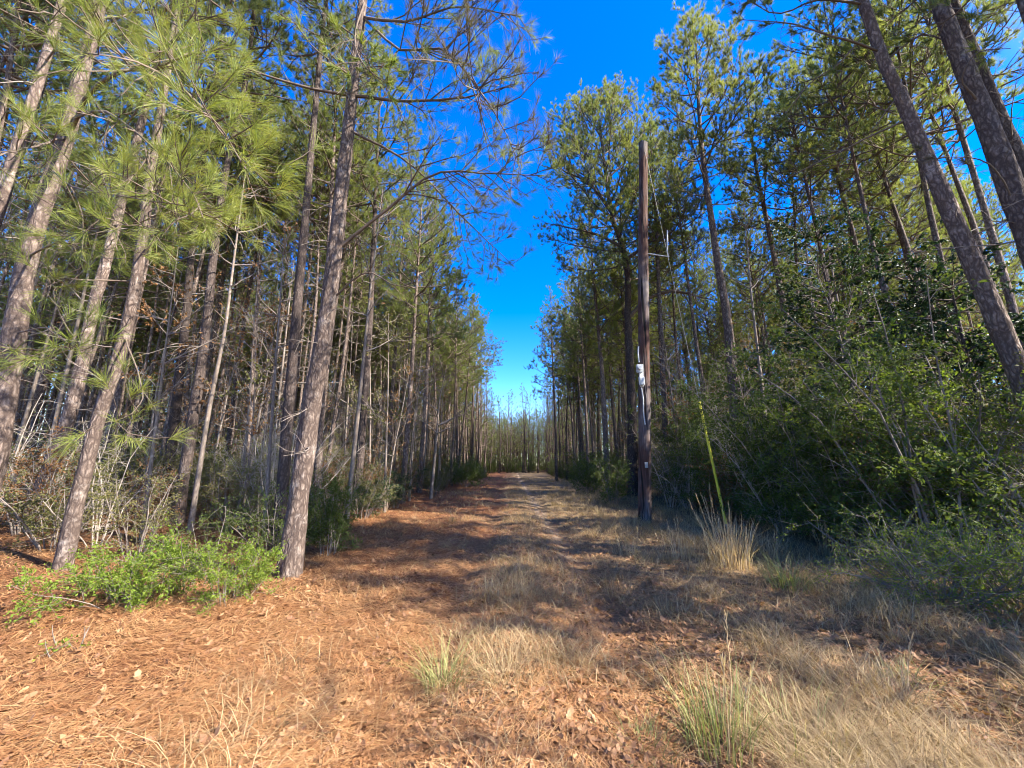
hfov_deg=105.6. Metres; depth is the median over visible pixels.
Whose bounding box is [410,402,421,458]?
sapling
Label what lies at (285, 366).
sapling
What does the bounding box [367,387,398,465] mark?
sapling
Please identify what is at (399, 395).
pine tree
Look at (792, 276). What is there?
pine tree
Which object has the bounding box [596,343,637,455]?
pine tree
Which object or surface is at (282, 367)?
sapling
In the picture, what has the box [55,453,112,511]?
brush shrub
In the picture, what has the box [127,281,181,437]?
pine tree
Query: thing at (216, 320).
pine tree
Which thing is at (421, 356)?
pine tree
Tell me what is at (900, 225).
pine tree
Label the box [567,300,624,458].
pine tree
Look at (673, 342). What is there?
pine tree
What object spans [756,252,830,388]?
pine tree
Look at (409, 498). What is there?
sapling
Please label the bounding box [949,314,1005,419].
sapling
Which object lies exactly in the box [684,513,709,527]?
grass tuft
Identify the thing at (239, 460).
brush shrub
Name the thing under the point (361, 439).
pine tree
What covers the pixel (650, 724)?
grass tuft
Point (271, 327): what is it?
pine tree
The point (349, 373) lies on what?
sapling
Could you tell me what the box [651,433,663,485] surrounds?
sapling
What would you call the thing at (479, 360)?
pine tree
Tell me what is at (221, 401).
pine tree
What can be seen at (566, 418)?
pine tree
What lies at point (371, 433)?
sapling
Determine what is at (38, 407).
pine tree
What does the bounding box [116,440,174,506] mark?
brush shrub
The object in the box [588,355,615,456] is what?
pine tree
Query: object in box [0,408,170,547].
bare shrub
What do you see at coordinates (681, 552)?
grass tuft
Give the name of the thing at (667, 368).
sapling
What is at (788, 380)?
sapling
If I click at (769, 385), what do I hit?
sapling
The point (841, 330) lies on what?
pine tree
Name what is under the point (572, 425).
pine tree
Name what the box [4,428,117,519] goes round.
bare shrub
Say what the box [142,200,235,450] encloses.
pine tree
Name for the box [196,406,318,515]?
bare shrub
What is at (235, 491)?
brush shrub
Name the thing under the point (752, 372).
holly tree
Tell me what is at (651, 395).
pine tree
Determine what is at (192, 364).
sapling
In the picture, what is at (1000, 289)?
pine tree
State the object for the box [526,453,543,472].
yaupon shrub
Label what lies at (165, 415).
sapling
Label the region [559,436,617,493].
yaupon shrub
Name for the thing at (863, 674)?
grass tuft
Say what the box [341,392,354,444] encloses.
sapling
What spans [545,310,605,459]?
pine tree
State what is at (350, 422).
sapling
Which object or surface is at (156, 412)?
sapling
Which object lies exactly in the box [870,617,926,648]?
grass tuft
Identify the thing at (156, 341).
pine tree
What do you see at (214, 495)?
brush shrub
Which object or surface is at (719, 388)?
sapling
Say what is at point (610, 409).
sapling
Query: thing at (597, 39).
sky
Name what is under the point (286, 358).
pine tree
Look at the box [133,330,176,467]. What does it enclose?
pine tree
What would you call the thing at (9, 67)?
pine tree
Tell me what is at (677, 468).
yaupon shrub
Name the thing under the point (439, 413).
pine tree
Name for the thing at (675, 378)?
pine tree
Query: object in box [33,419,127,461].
brush shrub
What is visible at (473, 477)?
yaupon shrub
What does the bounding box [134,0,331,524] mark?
pine tree
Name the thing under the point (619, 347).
pine tree
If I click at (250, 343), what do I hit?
pine tree
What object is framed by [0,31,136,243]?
pine tree
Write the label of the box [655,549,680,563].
grass tuft
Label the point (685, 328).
pine tree
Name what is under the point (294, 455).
bare shrub
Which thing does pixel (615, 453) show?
brush shrub
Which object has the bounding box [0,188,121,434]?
pine tree
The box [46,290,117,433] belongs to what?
pine tree
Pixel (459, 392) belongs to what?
pine tree
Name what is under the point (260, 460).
bare shrub
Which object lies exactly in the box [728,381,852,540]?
yaupon shrub
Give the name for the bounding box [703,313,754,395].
pine tree
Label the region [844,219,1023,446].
holly tree
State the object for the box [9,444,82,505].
brush shrub
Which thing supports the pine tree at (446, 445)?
on the ground at (498, 500)
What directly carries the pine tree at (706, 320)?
on the ground at (498, 500)
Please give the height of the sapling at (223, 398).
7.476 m
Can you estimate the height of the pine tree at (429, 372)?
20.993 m
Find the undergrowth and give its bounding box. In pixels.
[24,430,983,475]
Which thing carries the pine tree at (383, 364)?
on the ground at (498, 500)
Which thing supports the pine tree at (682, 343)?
on the ground at (498, 500)
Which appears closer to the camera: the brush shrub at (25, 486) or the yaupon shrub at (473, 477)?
the brush shrub at (25, 486)
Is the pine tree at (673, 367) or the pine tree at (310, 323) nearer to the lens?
the pine tree at (310, 323)
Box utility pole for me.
[636,140,668,522]
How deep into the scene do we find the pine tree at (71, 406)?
8.91 m
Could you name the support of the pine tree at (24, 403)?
on the ground at (498, 500)
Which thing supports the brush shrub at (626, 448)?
on the ground at (498, 500)
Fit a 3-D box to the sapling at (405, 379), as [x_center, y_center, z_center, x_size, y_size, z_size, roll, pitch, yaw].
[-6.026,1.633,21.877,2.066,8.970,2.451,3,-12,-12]
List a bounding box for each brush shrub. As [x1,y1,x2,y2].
[0,414,91,535]
[0,451,125,551]
[0,453,68,525]
[0,475,67,515]
[1,458,129,531]
[5,433,19,495]
[5,435,42,497]
[8,447,53,491]
[9,444,43,497]
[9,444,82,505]
[11,435,42,459]
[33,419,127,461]
[36,479,97,530]
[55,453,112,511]
[65,432,116,462]
[66,421,147,471]
[82,457,194,558]
[88,434,182,513]
[91,425,175,515]
[114,455,186,530]
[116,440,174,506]
[125,451,178,507]
[152,471,209,510]
[154,430,212,458]
[176,423,265,485]
[176,451,254,505]
[187,458,232,510]
[188,436,257,518]
[188,457,274,531]
[191,456,237,509]
[192,451,248,493]
[194,437,239,471]
[195,481,314,557]
[197,467,234,518]
[213,470,244,518]
[224,475,256,514]
[230,438,292,511]
[234,458,292,509]
[248,442,293,484]
[252,479,325,526]
[258,415,342,473]
[269,471,371,533]
[288,456,335,524]
[291,441,345,496]
[295,443,356,509]
[322,453,343,491]
[323,433,380,495]
[325,429,378,491]
[337,437,384,473]
[338,456,404,518]
[351,447,414,481]
[362,464,398,506]
[362,467,393,502]
[363,455,392,507]
[365,472,409,509]
[387,449,432,492]
[387,450,425,498]
[393,443,435,491]
[423,463,442,485]
[423,466,447,494]
[424,466,446,492]
[425,445,449,472]
[427,479,448,493]
[430,449,449,481]
[435,464,455,487]
[469,457,482,479]
[591,444,625,472]
[619,429,637,467]
[651,455,662,490]
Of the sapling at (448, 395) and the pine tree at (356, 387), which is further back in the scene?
the pine tree at (356, 387)
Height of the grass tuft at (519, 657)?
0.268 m
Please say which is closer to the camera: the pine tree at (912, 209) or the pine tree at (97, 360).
the pine tree at (912, 209)
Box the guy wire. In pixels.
[645,153,726,524]
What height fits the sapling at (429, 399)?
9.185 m
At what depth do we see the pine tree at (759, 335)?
41.44 m
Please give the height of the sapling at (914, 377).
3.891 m
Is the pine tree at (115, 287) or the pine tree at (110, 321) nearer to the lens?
the pine tree at (115, 287)
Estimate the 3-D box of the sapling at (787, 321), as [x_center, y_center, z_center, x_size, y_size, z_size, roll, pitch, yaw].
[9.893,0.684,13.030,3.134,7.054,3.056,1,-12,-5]
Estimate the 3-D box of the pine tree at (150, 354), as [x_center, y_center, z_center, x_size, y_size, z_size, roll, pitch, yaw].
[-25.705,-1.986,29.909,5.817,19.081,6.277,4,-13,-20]
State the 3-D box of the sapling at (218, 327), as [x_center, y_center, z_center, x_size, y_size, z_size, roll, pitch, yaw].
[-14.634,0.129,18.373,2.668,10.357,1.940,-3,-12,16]
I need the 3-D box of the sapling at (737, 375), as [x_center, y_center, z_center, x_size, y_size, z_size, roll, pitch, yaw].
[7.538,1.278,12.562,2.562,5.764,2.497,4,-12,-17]
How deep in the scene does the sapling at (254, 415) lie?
24.25 m
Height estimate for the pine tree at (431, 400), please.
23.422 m
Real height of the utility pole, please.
13.041 m
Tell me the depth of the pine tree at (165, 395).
32.41 m
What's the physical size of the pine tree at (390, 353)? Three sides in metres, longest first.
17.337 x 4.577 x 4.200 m
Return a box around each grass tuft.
[364,622,529,702]
[448,634,563,692]
[588,698,695,767]
[589,507,610,517]
[606,527,648,558]
[636,610,789,767]
[652,514,719,562]
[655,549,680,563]
[679,533,702,557]
[681,483,768,570]
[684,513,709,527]
[693,550,724,563]
[694,664,880,765]
[706,517,736,531]
[732,548,847,593]
[749,517,795,560]
[762,520,780,532]
[774,626,955,713]
[809,515,836,555]
[831,632,994,721]
[856,562,901,583]
[866,649,964,692]
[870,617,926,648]
[922,577,961,606]
[963,642,1023,697]
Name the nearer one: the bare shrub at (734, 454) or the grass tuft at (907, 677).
the grass tuft at (907, 677)
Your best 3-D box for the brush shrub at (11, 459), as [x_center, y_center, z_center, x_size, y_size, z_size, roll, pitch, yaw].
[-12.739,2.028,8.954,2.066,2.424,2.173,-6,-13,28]
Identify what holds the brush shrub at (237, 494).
on the ground at (498, 500)
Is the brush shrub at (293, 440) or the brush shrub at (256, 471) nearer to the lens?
the brush shrub at (256, 471)
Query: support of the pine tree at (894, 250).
on the ground at (498, 500)
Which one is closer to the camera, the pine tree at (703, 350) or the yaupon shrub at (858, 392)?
the yaupon shrub at (858, 392)
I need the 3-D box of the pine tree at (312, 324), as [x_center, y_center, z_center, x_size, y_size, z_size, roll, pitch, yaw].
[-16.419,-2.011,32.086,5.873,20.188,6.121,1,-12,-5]
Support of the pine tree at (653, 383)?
on the ground at (498, 500)
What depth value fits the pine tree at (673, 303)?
23.73 m
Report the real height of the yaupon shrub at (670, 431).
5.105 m
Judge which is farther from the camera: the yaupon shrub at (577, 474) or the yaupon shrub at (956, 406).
the yaupon shrub at (577, 474)
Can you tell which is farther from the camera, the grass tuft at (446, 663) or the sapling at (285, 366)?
the sapling at (285, 366)
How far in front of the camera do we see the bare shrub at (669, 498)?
15.08 m
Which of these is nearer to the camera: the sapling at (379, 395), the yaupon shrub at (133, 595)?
the yaupon shrub at (133, 595)
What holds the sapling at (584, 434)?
on the ground at (498, 500)
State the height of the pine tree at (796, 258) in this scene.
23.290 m
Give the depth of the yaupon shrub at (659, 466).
15.54 m
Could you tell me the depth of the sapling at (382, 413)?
24.14 m
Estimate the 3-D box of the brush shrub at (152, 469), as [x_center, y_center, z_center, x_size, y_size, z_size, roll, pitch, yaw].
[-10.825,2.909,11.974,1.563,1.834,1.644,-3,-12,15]
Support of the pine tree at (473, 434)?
on the ground at (498, 500)
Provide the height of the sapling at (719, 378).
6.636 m
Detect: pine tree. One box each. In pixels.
[0,0,117,277]
[0,0,145,236]
[0,0,148,240]
[0,0,151,139]
[0,0,188,260]
[0,0,334,491]
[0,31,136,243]
[0,109,131,445]
[0,119,89,294]
[0,147,147,461]
[0,172,77,331]
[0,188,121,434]
[0,203,95,391]
[0,219,63,330]
[0,283,78,387]
[0,288,75,429]
[0,290,63,353]
[1,0,334,571]
[2,238,113,442]
[7,62,161,466]
[16,0,290,528]
[31,164,133,462]
[31,234,114,460]
[34,295,118,401]
[39,293,138,378]
[43,199,168,454]
[44,214,179,442]
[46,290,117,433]
[47,98,201,409]
[48,196,150,455]
[52,0,278,511]
[55,216,170,447]
[58,193,204,417]
[62,161,175,452]
[71,161,195,406]
[92,123,233,465]
[94,299,178,430]
[96,265,200,452]
[102,295,154,422]
[105,317,185,446]
[106,0,299,508]
[114,304,198,441]
[115,239,226,459]
[122,161,241,460]
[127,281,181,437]
[128,361,175,409]
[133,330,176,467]
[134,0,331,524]
[135,35,301,502]
[136,243,202,446]
[139,253,229,377]
[142,130,258,452]
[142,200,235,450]
[144,240,226,393]
[151,285,262,429]
[160,185,278,452]
[161,243,275,430]
[173,99,286,439]
[177,0,575,580]
[177,204,252,451]
[185,356,230,431]
[190,371,217,451]
[194,69,315,474]
[196,173,295,457]
[207,206,294,457]
[207,299,265,433]
[210,287,264,441]
[215,275,264,445]
[218,252,287,448]
[219,83,328,466]
[224,277,275,448]
[228,314,278,445]
[232,318,285,440]
[232,336,258,451]
[234,244,304,393]
[243,105,337,456]
[243,262,302,391]
[247,272,306,439]
[248,0,402,543]
[250,84,381,484]
[253,79,364,427]
[253,279,310,427]
[255,97,371,454]
[260,290,303,421]
[264,170,326,446]
[272,279,351,400]
[273,285,311,368]
[277,0,407,515]
[278,229,346,416]
[282,266,339,425]
[282,322,328,434]
[290,215,358,421]
[292,121,401,420]
[301,296,338,390]
[303,248,374,333]
[303,313,362,412]
[309,168,398,349]
[313,99,406,488]
[314,205,386,445]
[317,257,380,450]
[318,35,426,510]
[329,324,389,451]
[329,341,374,441]
[330,284,378,445]
[330,298,385,463]
[330,308,387,410]
[330,313,379,444]
[331,212,389,454]
[331,333,381,407]
[336,232,391,453]
[338,294,403,459]
[339,179,411,518]
[345,284,388,355]
[352,258,406,463]
[352,351,396,454]
[352,386,388,439]
[353,359,389,412]
[359,143,472,503]
[366,220,438,465]
[366,269,436,460]
[367,156,450,477]
[372,264,434,454]
[373,261,420,461]
[373,344,414,461]
[373,357,407,403]
[377,267,432,436]
[377,329,416,462]
[379,196,475,492]
[381,237,443,464]
[385,370,423,410]
[386,345,423,458]
[398,296,455,448]
[402,286,453,471]
[403,280,462,446]
[404,226,465,460]
[407,321,453,432]
[408,306,465,459]
[413,316,448,451]
[414,321,459,458]
[421,367,470,460]
[423,300,484,465]
[423,387,452,457]
[428,269,486,485]
[430,315,478,464]
[431,347,482,452]
[432,364,481,432]
[433,316,485,466]
[437,287,506,469]
[438,347,482,425]
[438,367,475,462]
[460,322,503,460]
[461,307,494,474]
[524,285,580,481]
[533,71,719,497]
[538,301,590,480]
[541,279,611,468]
[543,320,597,461]
[543,331,591,479]
[544,231,622,488]
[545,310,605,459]
[547,316,600,455]
[554,262,614,479]
[554,315,614,415]
[563,326,616,418]
[565,193,637,492]
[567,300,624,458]
[569,379,610,438]
[572,331,620,451]
[573,252,637,469]
[574,246,658,480]
[578,236,667,428]
[587,235,653,439]
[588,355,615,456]
[590,254,655,432]
[593,299,656,456]
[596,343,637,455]
[605,348,636,448]
[607,341,650,395]
[609,325,652,421]
[613,107,712,499]
[613,262,677,394]
[623,144,739,423]
[631,203,701,428]
[632,299,678,455]
[634,269,705,425]
[634,284,709,441]
[635,277,705,424]
[635,325,670,448]
[635,367,674,415]
[638,0,783,455]
[648,190,711,423]
[649,259,702,407]
[651,322,691,416]
[654,307,717,416]
[667,313,709,423]
[673,219,733,406]
[676,225,779,376]
[678,306,743,388]
[679,257,752,377]
[679,268,738,365]
[689,60,826,394]
[701,284,766,368]
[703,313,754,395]
[708,185,806,384]
[713,201,799,388]
[718,248,783,393]
[718,251,796,384]
[719,0,1023,411]
[724,101,843,386]
[725,45,888,381]
[736,289,786,390]
[739,312,784,386]
[744,222,822,384]
[744,273,821,402]
[745,28,901,412]
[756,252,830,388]
[762,0,943,401]
[764,236,833,342]
[766,272,830,377]
[774,111,914,408]
[776,256,866,388]
[779,170,886,409]
[799,0,1021,485]
[800,56,960,406]
[801,0,1023,224]
[804,237,885,363]
[817,282,890,366]
[818,208,918,306]
[819,238,885,395]
[823,0,1023,390]
[824,83,975,394]
[829,0,1023,277]
[833,137,988,408]
[834,193,934,406]
[836,1,1023,466]
[838,254,963,352]
[846,141,970,377]
[851,254,959,371]
[853,0,1023,224]
[856,133,957,287]
[881,175,995,320]
[888,177,1016,448]
[894,185,1023,450]
[926,172,1023,295]
[928,169,1023,348]
[940,247,1023,375]
[950,239,1023,352]
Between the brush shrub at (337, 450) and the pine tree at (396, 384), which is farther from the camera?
the pine tree at (396, 384)
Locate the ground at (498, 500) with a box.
[0,468,1023,767]
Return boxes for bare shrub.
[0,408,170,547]
[1,394,105,515]
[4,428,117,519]
[23,425,144,477]
[34,407,161,464]
[72,419,146,479]
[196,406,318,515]
[209,425,294,523]
[216,386,353,526]
[225,403,381,502]
[244,436,335,510]
[374,442,398,473]
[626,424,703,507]
[637,439,706,508]
[666,410,719,501]
[693,410,832,533]
[701,385,814,516]
[708,425,765,516]
[769,447,851,537]
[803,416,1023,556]
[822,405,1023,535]
[892,366,1023,543]
[901,422,1023,550]
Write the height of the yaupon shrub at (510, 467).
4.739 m
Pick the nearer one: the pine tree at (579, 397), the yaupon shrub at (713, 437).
the yaupon shrub at (713, 437)
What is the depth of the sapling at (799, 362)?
11.21 m
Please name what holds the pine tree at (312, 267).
on the ground at (498, 500)
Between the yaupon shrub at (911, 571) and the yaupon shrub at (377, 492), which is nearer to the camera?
the yaupon shrub at (911, 571)
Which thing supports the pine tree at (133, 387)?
on the ground at (498, 500)
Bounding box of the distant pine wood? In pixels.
[2,262,1023,473]
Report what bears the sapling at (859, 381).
on the ground at (498, 500)
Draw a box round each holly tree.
[710,341,808,462]
[753,201,926,455]
[822,242,1023,534]
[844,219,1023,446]
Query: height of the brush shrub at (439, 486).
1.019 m
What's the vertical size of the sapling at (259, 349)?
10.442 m
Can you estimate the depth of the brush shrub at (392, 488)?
14.23 m
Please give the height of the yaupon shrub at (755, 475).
4.462 m
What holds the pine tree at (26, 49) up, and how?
on the ground at (498, 500)
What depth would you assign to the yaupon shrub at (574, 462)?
37.01 m
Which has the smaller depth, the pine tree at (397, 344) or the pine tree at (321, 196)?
the pine tree at (321, 196)
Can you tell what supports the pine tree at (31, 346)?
on the ground at (498, 500)
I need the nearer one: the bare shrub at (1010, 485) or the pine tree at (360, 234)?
the bare shrub at (1010, 485)
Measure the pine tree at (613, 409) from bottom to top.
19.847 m
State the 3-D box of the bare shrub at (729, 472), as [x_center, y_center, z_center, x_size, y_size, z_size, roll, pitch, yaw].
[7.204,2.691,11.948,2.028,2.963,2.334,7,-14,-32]
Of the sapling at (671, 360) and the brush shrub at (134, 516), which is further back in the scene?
the sapling at (671, 360)
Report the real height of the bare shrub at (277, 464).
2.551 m
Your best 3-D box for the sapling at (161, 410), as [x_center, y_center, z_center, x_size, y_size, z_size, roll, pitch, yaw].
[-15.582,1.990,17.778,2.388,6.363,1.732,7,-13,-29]
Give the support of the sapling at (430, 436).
on the ground at (498, 500)
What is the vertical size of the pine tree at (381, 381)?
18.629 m
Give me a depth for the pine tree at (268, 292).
36.56 m
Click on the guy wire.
(714, 473)
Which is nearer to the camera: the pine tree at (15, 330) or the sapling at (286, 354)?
the pine tree at (15, 330)
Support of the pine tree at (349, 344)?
on the ground at (498, 500)
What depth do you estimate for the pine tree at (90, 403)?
18.35 m
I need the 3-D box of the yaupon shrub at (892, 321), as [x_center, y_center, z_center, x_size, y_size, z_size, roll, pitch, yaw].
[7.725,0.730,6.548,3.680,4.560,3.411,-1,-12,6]
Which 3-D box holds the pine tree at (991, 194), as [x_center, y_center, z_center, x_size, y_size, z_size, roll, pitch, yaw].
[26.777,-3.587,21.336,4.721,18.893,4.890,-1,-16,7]
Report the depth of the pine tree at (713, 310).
33.36 m
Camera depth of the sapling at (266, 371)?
11.50 m
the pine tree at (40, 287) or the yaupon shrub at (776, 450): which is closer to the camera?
the yaupon shrub at (776, 450)
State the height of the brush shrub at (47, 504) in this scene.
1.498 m
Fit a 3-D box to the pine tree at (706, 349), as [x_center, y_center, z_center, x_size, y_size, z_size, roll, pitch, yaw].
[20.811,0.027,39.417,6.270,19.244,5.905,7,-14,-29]
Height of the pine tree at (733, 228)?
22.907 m
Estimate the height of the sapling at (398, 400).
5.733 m
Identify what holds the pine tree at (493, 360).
on the ground at (498, 500)
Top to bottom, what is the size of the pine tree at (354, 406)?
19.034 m
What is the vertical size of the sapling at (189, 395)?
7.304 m
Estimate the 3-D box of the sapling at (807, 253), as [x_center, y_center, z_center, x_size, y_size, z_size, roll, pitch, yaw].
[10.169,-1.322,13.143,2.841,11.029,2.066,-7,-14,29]
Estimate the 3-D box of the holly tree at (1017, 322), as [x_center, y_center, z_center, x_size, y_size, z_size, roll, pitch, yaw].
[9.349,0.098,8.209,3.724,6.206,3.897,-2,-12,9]
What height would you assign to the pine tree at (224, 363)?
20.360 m
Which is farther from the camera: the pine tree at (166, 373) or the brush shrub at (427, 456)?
the pine tree at (166, 373)
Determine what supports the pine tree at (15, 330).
on the ground at (498, 500)
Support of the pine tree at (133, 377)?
on the ground at (498, 500)
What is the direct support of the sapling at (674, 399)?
on the ground at (498, 500)
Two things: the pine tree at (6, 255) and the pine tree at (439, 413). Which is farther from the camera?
the pine tree at (439, 413)
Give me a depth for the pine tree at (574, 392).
45.31 m
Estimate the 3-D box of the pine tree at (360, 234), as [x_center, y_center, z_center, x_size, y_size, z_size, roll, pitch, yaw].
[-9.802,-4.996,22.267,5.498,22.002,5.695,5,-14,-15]
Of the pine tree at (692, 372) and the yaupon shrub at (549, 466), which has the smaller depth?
the pine tree at (692, 372)
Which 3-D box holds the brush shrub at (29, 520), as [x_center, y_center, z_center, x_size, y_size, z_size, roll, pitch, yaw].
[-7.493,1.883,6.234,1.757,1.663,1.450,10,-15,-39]
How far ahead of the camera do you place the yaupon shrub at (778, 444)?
9.21 m
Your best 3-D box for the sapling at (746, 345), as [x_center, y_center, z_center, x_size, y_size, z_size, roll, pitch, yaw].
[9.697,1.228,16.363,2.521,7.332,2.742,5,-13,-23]
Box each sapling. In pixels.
[0,158,111,336]
[0,199,27,321]
[3,222,105,468]
[14,346,65,457]
[14,370,52,426]
[34,142,132,457]
[41,364,101,423]
[77,355,105,433]
[115,224,251,541]
[121,246,227,512]
[126,341,172,456]
[132,379,192,451]
[145,349,235,445]
[145,362,205,434]
[146,384,179,448]
[163,350,207,453]
[167,342,239,448]
[168,341,215,469]
[186,151,291,531]
[186,290,238,366]
[189,316,258,451]
[194,297,303,525]
[198,325,288,473]
[200,378,228,449]
[205,240,294,518]
[213,361,237,436]
[213,380,276,452]
[213,383,241,455]
[219,240,332,484]
[221,219,316,538]
[224,355,262,455]
[225,293,288,488]
[225,389,262,463]
[242,299,277,395]
[254,347,306,442]
[265,240,309,465]
[268,309,305,389]
[273,345,348,434]
[304,330,347,423]
[324,377,353,455]
[327,307,375,474]
[327,376,354,453]
[329,375,357,459]
[330,370,356,454]
[333,377,378,452]
[338,298,398,467]
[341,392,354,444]
[348,306,422,512]
[365,364,427,510]
[365,392,381,460]
[365,397,384,453]
[367,361,385,436]
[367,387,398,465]
[375,379,392,461]
[376,392,394,465]
[380,351,422,482]
[389,329,439,496]
[389,342,426,427]
[392,401,420,449]
[395,383,428,447]
[399,347,461,489]
[400,382,418,464]
[402,343,442,500]
[406,350,480,498]
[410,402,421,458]
[411,396,429,469]
[415,388,442,474]
[417,408,441,455]
[430,401,455,492]
[431,368,454,488]
[433,389,473,467]
[434,418,446,454]
[575,407,602,452]
[577,385,606,458]
[577,417,598,455]
[581,424,600,456]
[601,387,626,456]
[614,352,626,404]
[614,384,637,442]
[636,368,661,443]
[650,297,705,504]
[650,388,662,444]
[651,361,701,459]
[651,410,672,482]
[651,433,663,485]
[653,364,694,502]
[668,352,692,423]
[669,391,698,432]
[681,369,721,411]
[686,368,728,468]
[690,346,750,458]
[694,351,745,443]
[695,351,754,409]
[697,336,784,469]
[700,362,740,427]
[701,185,793,432]
[703,355,746,430]
[704,359,749,407]
[706,326,762,411]
[714,332,754,409]
[741,367,791,438]
[745,310,849,439]
[751,332,788,410]
[753,220,957,494]
[754,179,860,445]
[759,366,807,429]
[760,323,829,459]
[762,350,817,407]
[774,357,823,407]
[790,197,875,395]
[824,356,881,399]
[873,333,1000,434]
[882,352,964,431]
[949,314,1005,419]
[955,263,1023,465]
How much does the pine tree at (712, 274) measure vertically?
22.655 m
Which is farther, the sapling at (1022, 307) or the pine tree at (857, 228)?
the pine tree at (857, 228)
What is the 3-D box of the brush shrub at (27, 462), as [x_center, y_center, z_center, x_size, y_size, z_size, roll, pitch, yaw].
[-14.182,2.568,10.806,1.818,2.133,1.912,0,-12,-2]
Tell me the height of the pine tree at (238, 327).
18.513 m
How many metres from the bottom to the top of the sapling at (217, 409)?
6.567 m
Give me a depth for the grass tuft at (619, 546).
7.17 m
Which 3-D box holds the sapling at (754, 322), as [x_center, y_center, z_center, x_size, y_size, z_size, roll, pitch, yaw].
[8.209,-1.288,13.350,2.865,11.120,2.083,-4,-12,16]
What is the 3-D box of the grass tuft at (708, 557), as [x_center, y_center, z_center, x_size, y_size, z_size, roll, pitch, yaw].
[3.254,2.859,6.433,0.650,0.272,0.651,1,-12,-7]
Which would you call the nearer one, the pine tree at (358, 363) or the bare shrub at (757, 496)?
the bare shrub at (757, 496)
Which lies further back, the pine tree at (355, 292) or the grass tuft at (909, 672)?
the pine tree at (355, 292)
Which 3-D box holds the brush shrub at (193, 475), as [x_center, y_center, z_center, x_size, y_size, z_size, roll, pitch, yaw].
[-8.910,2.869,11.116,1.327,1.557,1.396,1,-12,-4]
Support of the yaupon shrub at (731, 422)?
on the ground at (498, 500)
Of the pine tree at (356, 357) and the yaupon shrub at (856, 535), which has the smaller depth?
the yaupon shrub at (856, 535)
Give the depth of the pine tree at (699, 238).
19.33 m
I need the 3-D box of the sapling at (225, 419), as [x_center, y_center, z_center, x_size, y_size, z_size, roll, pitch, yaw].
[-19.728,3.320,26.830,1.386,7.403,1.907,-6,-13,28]
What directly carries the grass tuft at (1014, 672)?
on the ground at (498, 500)
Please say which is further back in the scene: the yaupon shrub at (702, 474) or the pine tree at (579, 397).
the pine tree at (579, 397)
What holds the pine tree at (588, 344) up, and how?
on the ground at (498, 500)
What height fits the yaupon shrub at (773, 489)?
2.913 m
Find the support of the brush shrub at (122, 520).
on the ground at (498, 500)
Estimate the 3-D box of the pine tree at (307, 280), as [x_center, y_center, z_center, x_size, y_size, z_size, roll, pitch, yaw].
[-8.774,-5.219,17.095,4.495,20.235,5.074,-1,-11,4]
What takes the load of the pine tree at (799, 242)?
on the ground at (498, 500)
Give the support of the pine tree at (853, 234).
on the ground at (498, 500)
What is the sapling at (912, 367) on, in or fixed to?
on the ground at (498, 500)
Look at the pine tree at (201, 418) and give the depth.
41.86 m
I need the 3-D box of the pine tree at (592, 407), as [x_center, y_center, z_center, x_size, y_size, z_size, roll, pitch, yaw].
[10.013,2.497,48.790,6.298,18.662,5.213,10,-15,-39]
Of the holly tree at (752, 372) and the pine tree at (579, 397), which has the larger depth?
the pine tree at (579, 397)
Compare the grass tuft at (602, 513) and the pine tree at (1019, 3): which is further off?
the grass tuft at (602, 513)
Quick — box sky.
[0,0,1023,461]
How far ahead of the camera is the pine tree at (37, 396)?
16.45 m
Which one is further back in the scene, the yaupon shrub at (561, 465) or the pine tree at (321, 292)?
the yaupon shrub at (561, 465)
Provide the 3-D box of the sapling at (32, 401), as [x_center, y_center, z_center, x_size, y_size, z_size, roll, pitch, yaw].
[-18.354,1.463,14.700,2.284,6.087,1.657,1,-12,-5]
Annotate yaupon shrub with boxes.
[2,511,225,628]
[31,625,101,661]
[108,498,244,594]
[178,529,295,616]
[306,472,375,555]
[334,470,404,515]
[378,461,428,507]
[436,451,492,486]
[488,459,500,471]
[498,453,514,472]
[511,455,527,472]
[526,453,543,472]
[536,454,549,471]
[544,459,552,474]
[548,459,558,476]
[553,459,563,476]
[558,462,570,479]
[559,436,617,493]
[564,458,582,482]
[565,453,585,480]
[588,457,633,504]
[599,448,625,482]
[622,380,718,496]
[629,425,701,505]
[651,405,698,447]
[651,410,717,504]
[651,414,692,487]
[651,428,720,507]
[651,455,663,489]
[656,404,728,453]
[665,418,721,505]
[673,417,753,513]
[674,345,850,531]
[680,408,745,507]
[685,410,728,501]
[685,444,754,518]
[698,453,745,514]
[711,389,783,437]
[711,446,757,516]
[713,384,791,440]
[721,239,1023,568]
[722,416,798,496]
[723,394,769,435]
[723,406,846,523]
[725,415,812,524]
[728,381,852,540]
[740,426,828,516]
[758,394,867,449]
[759,329,1013,535]
[761,334,1023,549]
[766,491,1023,630]
[767,425,865,538]
[768,397,913,544]
[777,440,845,528]
[784,454,922,554]
[786,385,1019,536]
[811,405,987,544]
[824,458,914,539]
[827,302,1023,565]
[835,351,1023,552]
[850,402,1023,555]
[860,366,1023,565]
[871,494,1023,620]
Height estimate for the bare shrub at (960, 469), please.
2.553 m
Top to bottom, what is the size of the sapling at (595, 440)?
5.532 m

